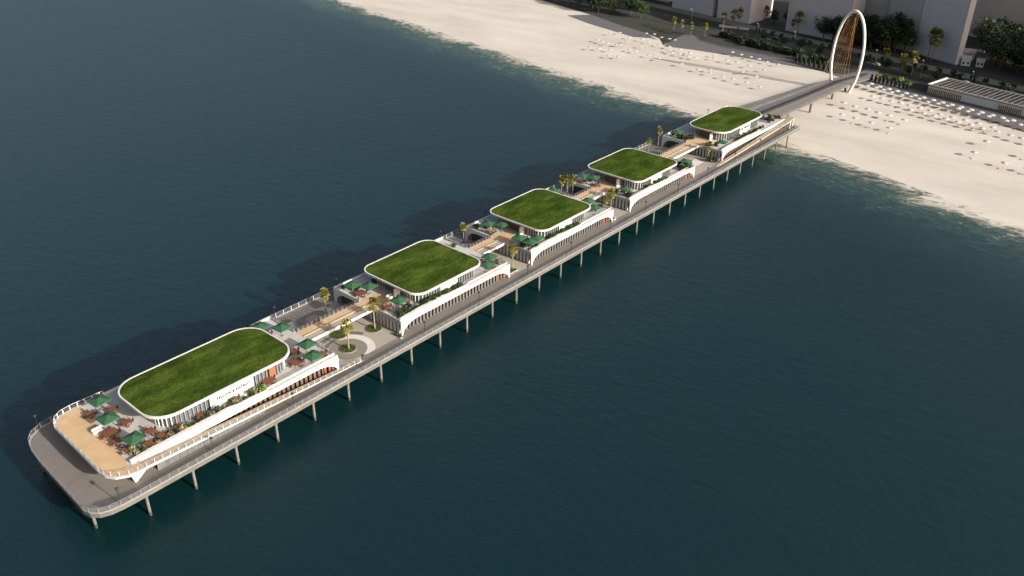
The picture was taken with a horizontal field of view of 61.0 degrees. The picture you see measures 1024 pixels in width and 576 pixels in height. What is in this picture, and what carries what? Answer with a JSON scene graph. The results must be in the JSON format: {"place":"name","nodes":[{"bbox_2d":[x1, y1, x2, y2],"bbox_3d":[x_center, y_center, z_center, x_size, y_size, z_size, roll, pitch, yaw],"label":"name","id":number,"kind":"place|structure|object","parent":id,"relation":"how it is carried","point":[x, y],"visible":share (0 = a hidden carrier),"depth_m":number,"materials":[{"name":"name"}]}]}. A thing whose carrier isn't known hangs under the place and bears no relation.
{"place":"outdoors","nodes":[
{"label":"outdoors","id":0,"kind":"place"},
{"bbox_2d":[58,368,336,486],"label":"apron paving","id":1,"kind":"structure","parent":0,"point":[92,473],"depth_m":172.01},
{"bbox_2d":[54,316,338,479],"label":"pavilion","id":2,"kind":"structure","parent":1,"relation":"on","point":[185,387],"depth_m":184.89,"materials":[{"name":"grey"}]},
{"bbox_2d":[54,424,97,469],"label":"railing","id":3,"kind":"object","parent":2,"relation":"on","point":[58,429],"visible":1,"depth_m":172.84,"materials":[{"name":"white metal"}]},
{"bbox_2d":[53,391,103,426],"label":"railing","id":4,"kind":"object","parent":2,"relation":"on","point":[73,406],"visible":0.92,"depth_m":183.13,"materials":[{"name":"grey metal"}]},
{"bbox_2d":[91,425,103,434],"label":"sofa","id":5,"kind":"object","parent":2,"relation":"on","point":[97,429],"visible":1,"depth_m":176.60,"materials":[{"name":"white fabric"}]},
{"bbox_2d":[86,393,111,410],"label":"parasol","id":6,"kind":"object","parent":2,"relation":"on","point":[98,400],"visible":1,"depth_m":181.64,"materials":[{"name":"green fabric"}]},
{"bbox_2d":[95,411,120,428],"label":"parasol","id":7,"kind":"object","parent":2,"relation":"on","point":[107,418],"visible":1,"depth_m":176.48,"materials":[{"name":"green fabric"}]},
{"bbox_2d":[101,427,118,440],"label":"table","id":8,"kind":"object","parent":2,"relation":"on","point":[110,432],"visible":1,"depth_m":175.28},
{"bbox_2d":[120,430,146,447],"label":"parasol","id":9,"kind":"object","parent":2,"relation":"on","point":[133,438],"visible":0.93,"depth_m":170.96,"materials":[{"name":"green fabric"}]},
{"bbox_2d":[128,444,139,455],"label":"shrub","id":10,"kind":"object","parent":2,"relation":"on","point":[135,450],"visible":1,"depth_m":170.32,"materials":[{"name":"beige plant"}]},
{"bbox_2d":[97,358,360,475],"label":"railing","id":11,"kind":"object","parent":2,"relation":"on","point":[326,376],"visible":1,"depth_m":180.31,"materials":[{"name":"white metal"}]},
{"bbox_2d":[250,321,269,329],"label":"parasol","id":12,"kind":"object","parent":2,"relation":"on","point":[261,325],"visible":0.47,"depth_m":207.89,"materials":[{"name":"green fabric"}]},
{"bbox_2d":[260,376,276,384],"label":"table","id":13,"kind":"object","parent":2,"relation":"on","point":[267,380],"visible":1,"depth_m":191.61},
{"bbox_2d":[271,322,291,336],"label":"parasol","id":14,"kind":"object","parent":2,"relation":"on","point":[281,327],"visible":1,"depth_m":207.52,"materials":[{"name":"green fabric"}]},
{"bbox_2d":[289,357,304,368],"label":"table","id":15,"kind":"object","parent":2,"relation":"on","point":[295,362],"visible":1,"depth_m":198.19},
{"bbox_2d":[296,338,317,352],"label":"parasol","id":16,"kind":"object","parent":2,"relation":"on","point":[307,343],"visible":0.84,"depth_m":201.14,"materials":[{"name":"green fabric"}]},
{"bbox_2d":[302,349,323,364],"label":"parasol","id":17,"kind":"object","parent":2,"relation":"on","point":[312,355],"visible":1,"depth_m":196.95,"materials":[{"name":"green fabric"}]},
{"bbox_2d":[296,302,371,340],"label":"footbridge","id":18,"kind":"object","parent":2,"relation":"attached to","point":[328,324],"visible":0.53,"depth_m":215.00,"materials":[{"name":"wood"}]},
{"bbox_2d":[295,298,358,331],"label":"railing","id":19,"kind":"object","parent":18,"relation":"on","point":[314,321],"visible":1,"depth_m":216.69,"materials":[{"name":"white metal"}]},
{"bbox_2d":[287,307,374,353],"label":"plaza ring paving","id":20,"kind":"structure","parent":0,"point":[369,342],"depth_m":215.87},
{"bbox_2d":[319,287,329,310],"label":"palm tree","id":21,"kind":"object","parent":20,"relation":"on","point":[323,289],"visible":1,"depth_m":224.50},
{"bbox_2d":[296,310,366,358],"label":"plaza circle paving","id":22,"kind":"structure","parent":0,"point":[359,344],"depth_m":213.44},
{"bbox_2d":[320,304,363,347],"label":"plaza band paving","id":23,"kind":"structure","parent":0,"point":[328,344],"depth_m":215.00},
{"bbox_2d":[293,301,397,367],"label":"plaza paving","id":24,"kind":"structure","parent":0,"point":[383,336],"depth_m":217.60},
{"bbox_2d":[331,330,346,339],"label":"lawn bed","id":25,"kind":"object","parent":24,"relation":"on","point":[338,335],"visible":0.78,"depth_m":216.24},
{"bbox_2d":[340,344,356,352],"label":"lawn bed","id":26,"kind":"object","parent":24,"relation":"on","point":[345,349],"visible":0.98,"depth_m":211.11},
{"bbox_2d":[339,318,352,348],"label":"palm tree","id":27,"kind":"object","parent":26,"relation":"on","point":[346,329],"visible":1,"depth_m":207.47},
{"bbox_2d":[366,324,381,332],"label":"lawn bed","id":28,"kind":"object","parent":24,"relation":"on","point":[370,329],"visible":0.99,"depth_m":219.10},
{"bbox_2d":[365,297,379,328],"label":"palm tree","id":29,"kind":"object","parent":28,"relation":"on","point":[372,300],"visible":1,"depth_m":215.49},
{"bbox_2d":[457,239,529,275],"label":"plaza paving","id":30,"kind":"structure","parent":0,"point":[519,265],"depth_m":252.26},
{"bbox_2d":[507,244,517,268],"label":"palm tree","id":31,"kind":"object","parent":30,"relation":"on","point":[512,253],"visible":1,"depth_m":245.52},
{"bbox_2d":[0,0,1023,575],"bbox_3d":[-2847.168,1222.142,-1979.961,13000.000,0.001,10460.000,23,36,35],"label":"sea water","id":32,"kind":"structure","parent":0,"point":[774,362],"depth_m":232.91,"materials":[{"name":"liquid"}]},
{"bbox_2d":[28,124,799,527],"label":"pier","id":33,"kind":"structure","parent":32,"relation":"in","point":[266,426],"depth_m":206.96,"materials":[{"name":"concrete"}]},
{"bbox_2d":[39,122,689,427],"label":"railing","id":34,"kind":"object","parent":33,"relation":"on","point":[318,293],"visible":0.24,"depth_m":229.31,"materials":[{"name":"grey metal"}]},
{"bbox_2d":[30,125,797,511],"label":"pier paving","id":35,"kind":"structure","parent":33,"relation":"on","point":[54,453],"depth_m":194.99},
{"bbox_2d":[140,359,363,469],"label":"ramp","id":36,"kind":"structure","parent":35,"relation":"on","point":[169,458],"depth_m":179.37,"materials":[{"name":"white concrete"}]},
{"bbox_2d":[333,237,509,335],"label":"pavilion","id":37,"kind":"structure","parent":35,"relation":"on","point":[417,272],"depth_m":229.92,"materials":[{"name":"grey"}]},
{"bbox_2d":[342,280,360,293],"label":"parasol","id":38,"kind":"object","parent":37,"relation":"on","point":[352,284],"visible":1,"depth_m":226.01,"materials":[{"name":"green fabric"}]},
{"bbox_2d":[359,281,378,294],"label":"parasol","id":39,"kind":"object","parent":37,"relation":"on","point":[368,285],"visible":1,"depth_m":225.56,"materials":[{"name":"green fabric"}]},
{"bbox_2d":[389,295,408,307],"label":"parasol","id":40,"kind":"object","parent":37,"relation":"on","point":[398,299],"visible":0.95,"depth_m":219.24,"materials":[{"name":"green fabric"}]},
{"bbox_2d":[480,260,495,272],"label":"parasol","id":41,"kind":"object","parent":37,"relation":"on","point":[486,264],"visible":0.93,"depth_m":236.41,"materials":[{"name":"green fabric"}]},
{"bbox_2d":[481,252,497,260],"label":"parasol","id":42,"kind":"object","parent":37,"relation":"on","point":[489,256],"visible":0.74,"depth_m":240.49,"materials":[{"name":"green fabric"}]},
{"bbox_2d":[92,127,796,506],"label":"cycle lane","id":43,"kind":"structure","parent":35,"relation":"on","point":[252,427],"depth_m":208.38,"materials":[{"name":"asphalt"}]},
{"bbox_2d":[465,188,612,265],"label":"pavilion","id":44,"kind":"structure","parent":35,"relation":"on","point":[541,212],"depth_m":262.78,"materials":[{"name":"grey"}]},
{"bbox_2d":[469,238,504,253],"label":"footbridge","id":45,"kind":"object","parent":44,"relation":"attached to","point":[489,245],"visible":0.99,"depth_m":252.28,"materials":[{"name":"wood"}]},
{"bbox_2d":[480,220,495,231],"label":"parasol","id":46,"kind":"object","parent":44,"relation":"on","point":[486,223],"visible":0.97,"depth_m":259.33,"materials":[{"name":"green fabric"}]},
{"bbox_2d":[493,221,509,231],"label":"parasol","id":47,"kind":"object","parent":44,"relation":"on","point":[502,224],"visible":1,"depth_m":259.16,"materials":[{"name":"green fabric"}]},
{"bbox_2d":[511,234,527,245],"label":"parasol","id":48,"kind":"object","parent":44,"relation":"on","point":[518,237],"visible":0.97,"depth_m":251.23,"materials":[{"name":"green fabric"}]},
{"bbox_2d":[522,238,537,249],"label":"parasol","id":49,"kind":"object","parent":44,"relation":"on","point":[530,242],"visible":1,"depth_m":248.71,"materials":[{"name":"green fabric"}]},
{"bbox_2d":[575,189,604,199],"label":"footbridge","id":50,"kind":"object","parent":44,"relation":"attached to","point":[592,194],"visible":0.84,"depth_m":286.02,"materials":[{"name":"wood"}]},
{"bbox_2d":[566,148,694,211],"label":"pavilion","id":51,"kind":"structure","parent":35,"relation":"on","point":[636,170],"depth_m":295.71,"materials":[{"name":"grey"}]},
{"bbox_2d":[659,143,698,158],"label":"footbridge","id":52,"kind":"object","parent":51,"relation":"attached to","point":[679,150],"visible":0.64,"depth_m":322.99,"materials":[{"name":"wood"}]},
{"bbox_2d":[661,105,784,160],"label":"pavilion","id":53,"kind":"structure","parent":35,"relation":"on","point":[728,123],"depth_m":337.31,"materials":[{"name":"grey"}]},
{"bbox_2d":[714,119,790,166],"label":"ramp","id":54,"kind":"structure","parent":35,"relation":"on","point":[770,134],"depth_m":341.69,"materials":[{"name":"white wood"}]},
{"bbox_2d":[30,125,799,512],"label":"railing","id":55,"kind":"object","parent":33,"relation":"on","point":[384,357],"visible":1,"depth_m":200.07,"materials":[{"name":"grey metal"}]},
{"bbox_2d":[563,191,627,219],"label":"plaza paving","id":56,"kind":"structure","parent":0,"point":[617,213],"depth_m":283.81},
{"bbox_2d":[320,0,1023,238],"bbox_3d":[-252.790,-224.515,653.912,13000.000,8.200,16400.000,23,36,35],"label":"beach sand","id":57,"kind":"structure","parent":0,"point":[918,150],"depth_m":412.97,"materials":[{"name":"sand"}]},
{"bbox_2d":[752,73,874,116],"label":"shore bridge","id":58,"kind":"structure","parent":57,"relation":"on","point":[782,106],"depth_m":390.48,"materials":[{"name":"concrete"}]},
{"bbox_2d":[817,10,865,92],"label":"arch","id":59,"kind":"structure","parent":58,"relation":"on","point":[859,13],"depth_m":408.35,"materials":[{"name":"metal"}]},
{"bbox_2d":[652,146,718,175],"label":"plaza paving","id":60,"kind":"structure","parent":0,"point":[702,167],"depth_m":324.86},
{"bbox_2d":[573,0,930,86],"bbox_3d":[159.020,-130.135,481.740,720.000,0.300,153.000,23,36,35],"label":"seaside road","id":61,"kind":"structure","parent":0,"point":[836,62],"depth_m":519.27,"materials":[{"name":"asphalt"}]},
{"bbox_2d":[606,4,933,81],"bbox_3d":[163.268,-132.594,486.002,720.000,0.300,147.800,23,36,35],"label":"median lawn","id":62,"kind":"structure","parent":0,"point":[890,71],"depth_m":480.70,"materials":[{"name":"green plant"}]},
{"bbox_2d":[880,57,892,69],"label":"broadleaf tree","id":63,"kind":"object","parent":62,"relation":"on","point":[887,62],"visible":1,"depth_m":448.85,"materials":[{"name":"green plant"}]},
{"bbox_2d":[909,51,919,76],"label":"palm tree","id":64,"kind":"object","parent":62,"relation":"on","point":[914,54],"visible":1,"depth_m":435.59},
{"bbox_2d":[930,70,943,79],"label":"broadleaf tree","id":65,"kind":"object","parent":62,"relation":"on","point":[936,74],"visible":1,"depth_m":430.12,"materials":[{"name":"green plant"}]},
{"bbox_2d":[543,0,1023,111],"bbox_3d":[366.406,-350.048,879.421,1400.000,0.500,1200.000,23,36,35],"label":"town ground","id":66,"kind":"structure","parent":0,"point":[1006,72],"depth_m":504.40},
{"bbox_2d":[589,0,606,12],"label":"broadleaf tree","id":67,"kind":"object","parent":66,"relation":"on","point":[598,3],"visible":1,"depth_m":567.06,"materials":[{"name":"green plant"}]},
{"bbox_2d":[568,15,654,38],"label":"promenade spur","id":68,"kind":"structure","parent":66,"relation":"on","point":[599,22],"depth_m":538.76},
{"bbox_2d":[607,0,620,13],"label":"broadleaf tree","id":69,"kind":"object","parent":66,"relation":"on","point":[613,5],"visible":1,"depth_m":565.50,"materials":[{"name":"green plant"}]},
{"bbox_2d":[624,0,638,13],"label":"broadleaf tree","id":70,"kind":"object","parent":66,"relation":"on","point":[628,4],"visible":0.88,"depth_m":562.83,"materials":[{"name":"green plant"}]},
{"bbox_2d":[634,0,649,17],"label":"broadleaf tree","id":71,"kind":"object","parent":66,"relation":"on","point":[643,6],"visible":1,"depth_m":553.41,"materials":[{"name":"green plant"}]},
{"bbox_2d":[672,0,717,15],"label":"apartment block","id":72,"kind":"structure","parent":66,"relation":"on","point":[707,7],"depth_m":569.17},
{"bbox_2d":[719,24,748,29],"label":"garden wall","id":73,"kind":"structure","parent":66,"relation":"on","point":[734,27],"depth_m":532.90,"materials":[{"name":"concrete"}]},
{"bbox_2d":[716,0,765,23],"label":"apartment block","id":74,"kind":"structure","parent":66,"relation":"on","point":[753,12],"depth_m":547.35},
{"bbox_2d":[763,0,773,18],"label":"apartment block","id":75,"kind":"structure","parent":66,"relation":"on","point":[769,3],"depth_m":557.81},
{"bbox_2d":[794,11,804,33],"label":"palm tree","id":76,"kind":"object","parent":66,"relation":"on","point":[799,20],"visible":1,"depth_m":515.85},
{"bbox_2d":[624,0,1023,91],"bbox_3d":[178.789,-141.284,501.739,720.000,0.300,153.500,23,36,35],"label":"footway","id":77,"kind":"structure","parent":66,"relation":"on","point":[895,59],"depth_m":503.07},
{"bbox_2d":[785,0,864,42],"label":"apartment block","id":78,"kind":"structure","parent":66,"relation":"on","point":[813,9],"depth_m":511.20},
{"bbox_2d":[815,16,834,40],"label":"broadleaf tree","id":79,"kind":"object","parent":66,"relation":"on","point":[822,28],"visible":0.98,"depth_m":501.62,"materials":[{"name":"green plant"}]},
{"bbox_2d":[828,15,848,42],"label":"broadleaf tree","id":80,"kind":"object","parent":66,"relation":"on","point":[836,27],"visible":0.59,"depth_m":497.41,"materials":[{"name":"green plant"}]},
{"bbox_2d":[665,34,1023,131],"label":"promenade","id":81,"kind":"structure","parent":66,"relation":"on","point":[687,41],"depth_m":428.60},
{"bbox_2d":[696,35,1022,117],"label":"promenade kerb","id":82,"kind":"structure","parent":81,"relation":"on","point":[825,71],"depth_m":463.66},
{"bbox_2d":[837,13,862,43],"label":"broadleaf tree","id":83,"kind":"object","parent":66,"relation":"on","point":[851,26],"visible":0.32,"depth_m":493.87,"materials":[{"name":"green plant"}]},
{"bbox_2d":[841,14,868,45],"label":"broadleaf tree","id":84,"kind":"object","parent":66,"relation":"on","point":[858,32],"visible":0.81,"depth_m":490.68,"materials":[{"name":"green plant"}]},
{"bbox_2d":[858,17,878,45],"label":"broadleaf tree","id":85,"kind":"object","parent":66,"relation":"on","point":[870,22],"visible":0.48,"depth_m":490.07,"materials":[{"name":"green plant"}]},
{"bbox_2d":[859,24,883,47],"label":"broadleaf tree","id":86,"kind":"object","parent":66,"relation":"on","point":[870,37],"visible":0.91,"depth_m":487.17,"materials":[{"name":"green plant"}]},
{"bbox_2d":[858,0,890,42],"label":"apartment block","id":87,"kind":"structure","parent":66,"relation":"on","point":[880,8],"depth_m":498.77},
{"bbox_2d":[869,18,890,47],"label":"broadleaf tree","id":88,"kind":"object","parent":66,"relation":"on","point":[880,45],"visible":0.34,"depth_m":487.65,"materials":[{"name":"green plant"}]},
{"bbox_2d":[873,16,906,50],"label":"broadleaf tree","id":89,"kind":"object","parent":66,"relation":"on","point":[884,32],"visible":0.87,"depth_m":481.03,"materials":[{"name":"green plant"}]},
{"bbox_2d":[885,11,914,50],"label":"broadleaf tree","id":90,"kind":"object","parent":66,"relation":"on","point":[908,23],"visible":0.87,"depth_m":478.56,"materials":[{"name":"green plant"}]},
{"bbox_2d":[882,0,924,51],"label":"apartment block","id":91,"kind":"structure","parent":66,"relation":"on","point":[913,9],"depth_m":482.12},
{"bbox_2d":[896,28,919,52],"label":"broadleaf tree","id":92,"kind":"object","parent":66,"relation":"on","point":[905,41],"visible":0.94,"depth_m":477.81,"materials":[{"name":"green plant"}]},
{"bbox_2d":[927,27,939,60],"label":"palm tree","id":93,"kind":"object","parent":66,"relation":"on","point":[933,37],"visible":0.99,"depth_m":462.89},
{"bbox_2d":[929,27,944,61],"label":"palm tree","id":94,"kind":"object","parent":66,"relation":"on","point":[940,31],"visible":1,"depth_m":461.34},
{"bbox_2d":[913,0,976,64],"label":"apartment block","id":95,"kind":"structure","parent":66,"relation":"on","point":[952,19],"depth_m":462.12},
{"bbox_2d":[960,55,971,65],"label":"house","id":96,"kind":"structure","parent":66,"relation":"on","point":[966,60],"depth_m":459.29,"materials":[{"name":"paint"}]},
{"bbox_2d":[964,48,976,60],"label":"house","id":97,"kind":"structure","parent":66,"relation":"on","point":[969,52],"depth_m":469.11,"materials":[{"name":"paint"}]},
{"bbox_2d":[925,77,1023,117],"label":"beach pavilion","id":98,"kind":"structure","parent":66,"relation":"on","point":[999,100],"depth_m":401.62,"materials":[{"name":"white metal"}]},
{"bbox_2d":[975,58,985,67],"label":"house","id":99,"kind":"structure","parent":66,"relation":"on","point":[980,62],"depth_m":457.42,"materials":[{"name":"paint"}]},
{"bbox_2d":[970,15,1003,52],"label":"broadleaf tree","id":100,"kind":"object","parent":66,"relation":"on","point":[989,22],"visible":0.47,"depth_m":478.55,"materials":[{"name":"green plant"}]},
{"bbox_2d":[979,32,1000,62],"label":"broadleaf tree","id":101,"kind":"object","parent":66,"relation":"on","point":[986,41],"visible":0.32,"depth_m":461.17,"materials":[{"name":"green plant"}]},
{"bbox_2d":[977,24,1003,55],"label":"broadleaf tree","id":102,"kind":"object","parent":66,"relation":"on","point":[986,33],"visible":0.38,"depth_m":471.71,"materials":[{"name":"green plant"}]},
{"bbox_2d":[968,0,1023,36],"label":"apartment block","id":103,"kind":"structure","parent":66,"relation":"on","point":[1012,10],"depth_m":500.43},
{"bbox_2d":[983,33,1015,66],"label":"broadleaf tree","id":104,"kind":"object","parent":66,"relation":"on","point":[1001,38],"visible":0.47,"depth_m":453.45,"materials":[{"name":"green plant"}]},
{"bbox_2d":[987,16,1014,35],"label":"broadleaf tree","id":105,"kind":"object","parent":66,"relation":"on","point":[1006,24],"visible":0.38,"depth_m":479.67,"materials":[{"name":"green plant"}]},
{"bbox_2d":[985,37,1020,69],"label":"broadleaf tree","id":106,"kind":"object","parent":66,"relation":"on","point":[1002,49],"visible":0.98,"depth_m":446.97,"materials":[{"name":"green plant"}]},
{"bbox_2d":[997,31,1023,63],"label":"broadleaf tree","id":107,"kind":"object","parent":66,"relation":"on","point":[1012,36],"visible":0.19,"depth_m":457.13,"materials":[{"name":"green plant"}]},
{"bbox_2d":[1007,45,1023,72],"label":"broadleaf tree","id":108,"kind":"object","parent":66,"relation":"on","point":[1016,61],"visible":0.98,"depth_m":443.80,"materials":[{"name":"green plant"}]},
{"bbox_2d":[1011,37,1023,68],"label":"broadleaf tree","id":109,"kind":"object","parent":66,"relation":"on","point":[1017,42],"visible":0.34,"depth_m":450.18,"materials":[{"name":"green plant"}]},
{"bbox_2d":[753,0,865,30],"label":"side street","id":110,"kind":"structure","parent":0,"point":[779,25],"depth_m":543.87,"materials":[{"name":"asphalt"}]},
{"bbox_2d":[600,0,1019,95],"bbox_3d":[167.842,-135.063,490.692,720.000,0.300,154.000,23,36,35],"label":"boulevard road","id":111,"kind":"structure","parent":0,"point":[809,48],"depth_m":500.87,"materials":[{"name":"asphalt"}]},
{"bbox_2d":[616,0,1023,94],"bbox_3d":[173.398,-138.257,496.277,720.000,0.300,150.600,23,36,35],"label":"verge lawn","id":112,"kind":"structure","parent":0,"point":[812,45],"depth_m":494.57,"materials":[{"name":"green plant"}]},
{"bbox_2d":[860,69,878,78],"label":"access path","id":113,"kind":"structure","parent":0,"point":[871,72],"depth_m":447.42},
{"bbox_2d":[936,50,995,71],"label":"side street","id":114,"kind":"structure","parent":0,"point":[960,68],"depth_m":460.99,"materials":[{"name":"asphalt"}]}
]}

